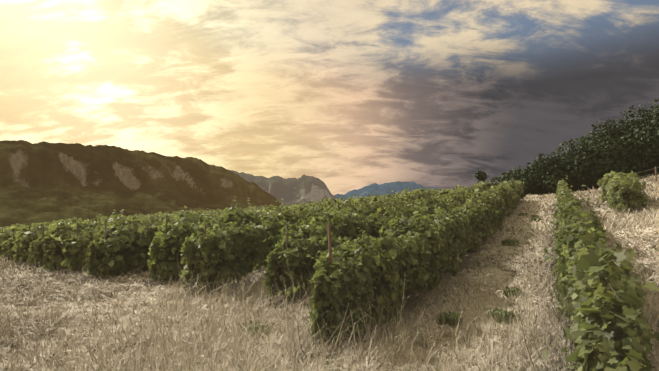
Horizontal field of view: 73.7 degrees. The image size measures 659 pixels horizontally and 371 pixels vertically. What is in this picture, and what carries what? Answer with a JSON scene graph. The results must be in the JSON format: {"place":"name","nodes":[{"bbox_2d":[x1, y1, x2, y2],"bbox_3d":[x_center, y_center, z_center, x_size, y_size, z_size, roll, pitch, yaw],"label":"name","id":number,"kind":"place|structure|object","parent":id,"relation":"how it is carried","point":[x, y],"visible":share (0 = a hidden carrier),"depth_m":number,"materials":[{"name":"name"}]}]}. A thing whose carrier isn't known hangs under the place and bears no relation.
{"place":"outdoors","nodes":[
{"label":"outdoors","id":0,"kind":"place"},
{"bbox_2d":[0,140,280,227],"bbox_3d":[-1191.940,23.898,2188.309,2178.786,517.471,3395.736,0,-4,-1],"label":"mountain","id":1,"kind":"structure","parent":0,"point":[43,181],"depth_m":1998.08,"materials":[{"name":"green plant"}]},
{"bbox_2d":[230,170,336,205],"bbox_3d":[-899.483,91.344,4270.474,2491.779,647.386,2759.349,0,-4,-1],"label":"mountain","id":2,"kind":"structure","parent":0,"point":[300,190],"depth_m":4740.60,"materials":[{"name":"grey stone"}]},
{"bbox_2d":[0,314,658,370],"bbox_3d":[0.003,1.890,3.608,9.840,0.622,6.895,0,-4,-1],"label":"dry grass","id":3,"kind":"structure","parent":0,"point":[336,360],"depth_m":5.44,"materials":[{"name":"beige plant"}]},
{"bbox_2d":[0,178,658,370],"bbox_3d":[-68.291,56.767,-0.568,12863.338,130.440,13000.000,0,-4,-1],"label":"terrain","id":4,"kind":"structure","parent":0,"point":[471,315],"depth_m":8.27,"materials":[{"name":"beige plant"}]},
{"bbox_2d":[2,179,626,323],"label":"vineyard posts","id":5,"kind":"object","parent":4,"relation":"on","point":[329,242],"visible":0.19,"depth_m":8.82,"materials":[{"name":"brown wood"}]},
{"bbox_2d":[42,175,589,301],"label":"vine leaves","id":6,"kind":"object","parent":4,"relation":"on","point":[472,224],"visible":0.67,"depth_m":11.39,"materials":[{"name":"green plant"}]},
{"bbox_2d":[0,186,634,369],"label":"vine","id":7,"kind":"object","parent":4,"relation":"on","point":[278,269],"depth_m":10.82,"materials":[{"name":"green plant"}]},
{"bbox_2d":[278,178,658,370],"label":"vine leaves","id":8,"kind":"object","parent":7,"relation":"attached to","point":[583,250],"visible":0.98,"depth_m":5.56,"materials":[{"name":"green plant"}]},
{"bbox_2d":[0,170,647,263],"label":"vine leaves","id":9,"kind":"object","parent":4,"relation":"on","point":[512,195],"visible":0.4,"depth_m":21.37,"materials":[{"name":"green plant"}]},
{"bbox_2d":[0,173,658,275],"bbox_3d":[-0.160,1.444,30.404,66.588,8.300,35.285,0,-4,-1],"label":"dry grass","id":10,"kind":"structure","parent":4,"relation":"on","point":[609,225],"depth_m":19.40,"materials":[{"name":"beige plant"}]},
{"bbox_2d":[235,200,658,370],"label":"green weeds","id":11,"kind":"object","parent":4,"relation":"on","point":[453,319],"visible":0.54,"depth_m":6.82,"materials":[{"name":"green plant"}]},
{"bbox_2d":[475,170,487,185],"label":"slender tree","id":12,"kind":"object","parent":4,"relation":"on","point":[480,175],"depth_m":40.43,"materials":[{"name":"green plant"}]},
{"bbox_2d":[487,170,516,187],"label":"tree","id":13,"kind":"object","parent":4,"relation":"on","point":[494,180],"visible":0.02,"depth_m":44.20,"materials":[{"name":"green plant"}]},
{"bbox_2d":[494,166,537,192],"bbox_3d":[17.223,-0.262,40.232,3.510,3.130,4.109,0,-4,-1],"label":"tree","id":14,"kind":"object","parent":4,"relation":"on","point":[523,172],"visible":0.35,"depth_m":39.55,"materials":[{"name":"green plant"}]},
{"bbox_2d":[506,173,542,194],"bbox_3d":[17.713,0.060,40.153,3.588,2.910,3.647,0,-4,-1],"label":"tree","id":15,"kind":"object","parent":4,"relation":"on","point":[528,192],"visible":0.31,"depth_m":39.38,"materials":[{"name":"green plant"}]},
{"bbox_2d":[516,163,544,194],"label":"tree","id":16,"kind":"object","parent":4,"relation":"on","point":[540,186],"depth_m":41.13,"materials":[{"name":"green plant"}]},
{"bbox_2d":[534,183,568,194],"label":"tree","id":17,"kind":"object","parent":4,"relation":"on","point":[544,191],"depth_m":41.43,"materials":[{"name":"green plant"}]},
{"bbox_2d":[527,152,580,193],"bbox_3d":[20.218,-0.950,40.105,4.565,4.268,4.694,0,-4,-1],"label":"tree","id":18,"kind":"object","parent":4,"relation":"on","point":[549,174],"depth_m":39.34,"materials":[{"name":"green plant"}]},
{"bbox_2d":[562,158,591,191],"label":"tree","id":19,"kind":"object","parent":4,"relation":"on","point":[578,188],"visible":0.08,"depth_m":42.25,"materials":[{"name":"green plant"}]},
{"bbox_2d":[553,136,615,190],"bbox_3d":[22.650,-1.712,39.528,5.962,5.399,6.218,0,-4,-1],"label":"tree","id":20,"kind":"object","parent":4,"relation":"on","point":[582,156],"depth_m":38.45,"materials":[{"name":"green plant"}]},
{"bbox_2d":[566,137,632,189],"bbox_3d":[24.095,-1.835,40.571,5.864,5.532,6.290,0,-4,-1],"label":"tree","id":21,"kind":"object","parent":4,"relation":"on","point":[595,173],"depth_m":38.96,"materials":[{"name":"green plant"}]},
{"bbox_2d":[573,131,631,188],"bbox_3d":[25.163,-1.977,40.303,5.740,5.710,5.177,0,-4,-1],"label":"tree","id":22,"kind":"object","parent":4,"relation":"on","point":[601,141],"depth_m":38.77,"materials":[{"name":"green plant"}]},
{"bbox_2d":[579,123,637,173],"bbox_3d":[26.438,-2.607,40.852,6.461,6.748,6.494,0,-4,-1],"label":"tree","id":23,"kind":"object","parent":4,"relation":"on","point":[623,169],"visible":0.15,"depth_m":39.47,"materials":[{"name":"green plant"}]},
{"bbox_2d":[583,118,653,182],"bbox_3d":[25.310,-2.815,40.391,6.066,6.901,6.417,0,-4,-1],"label":"tree","id":24,"kind":"object","parent":4,"relation":"on","point":[639,169],"depth_m":38.45,"materials":[{"name":"green plant"}]},
{"bbox_2d":[604,112,658,176],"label":"tree","id":25,"kind":"object","parent":4,"relation":"on","point":[630,126],"depth_m":41.79,"materials":[{"name":"green plant"}]},
{"bbox_2d":[607,102,658,178],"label":"tree","id":26,"kind":"object","parent":4,"relation":"on","point":[647,148],"depth_m":38.55,"materials":[{"name":"green plant"}]},
{"bbox_2d":[612,121,658,176],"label":"tree","id":27,"kind":"object","parent":4,"relation":"on","point":[625,136],"visible":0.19,"depth_m":38.94,"materials":[{"name":"green plant"}]},
{"bbox_2d":[637,118,658,157],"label":"tree","id":28,"kind":"object","parent":4,"relation":"on","point":[642,123],"visible":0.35,"depth_m":38.09,"materials":[{"name":"green plant"}]},
{"bbox_2d":[638,106,657,170],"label":"tree","id":29,"kind":"object","parent":4,"relation":"on","point":[649,141],"visible":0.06,"depth_m":38.84,"materials":[{"name":"green plant"}]},
{"bbox_2d":[638,166,658,182],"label":"fence","id":30,"kind":"object","parent":4,"relation":"on","point":[655,173],"visible":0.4,"depth_m":27.20,"materials":[{"name":"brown wood"}]},
{"bbox_2d":[643,99,658,129],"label":"tree","id":31,"kind":"object","parent":4,"relation":"on","point":[655,110],"visible":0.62,"depth_m":37.32,"materials":[{"name":"green plant"}]},
{"bbox_2d":[649,119,658,138],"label":"tree","id":32,"kind":"object","parent":4,"relation":"on","point":[654,131],"visible":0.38,"depth_m":37.07,"materials":[{"name":"green plant"}]},
{"bbox_2d":[0,0,658,194],"label":"sky","id":33,"kind":"structure","parent":0,"point":[348,95],"materials":[{"name":"multicoloured"}]},
{"bbox_2d":[334,181,439,200],"bbox_3d":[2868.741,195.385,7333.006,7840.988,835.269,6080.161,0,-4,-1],"label":"mountain","id":34,"kind":"structure","parent":0,"point":[381,189],"depth_m":8866.83,"materials":[{"name":"blue stone"}]}
]}

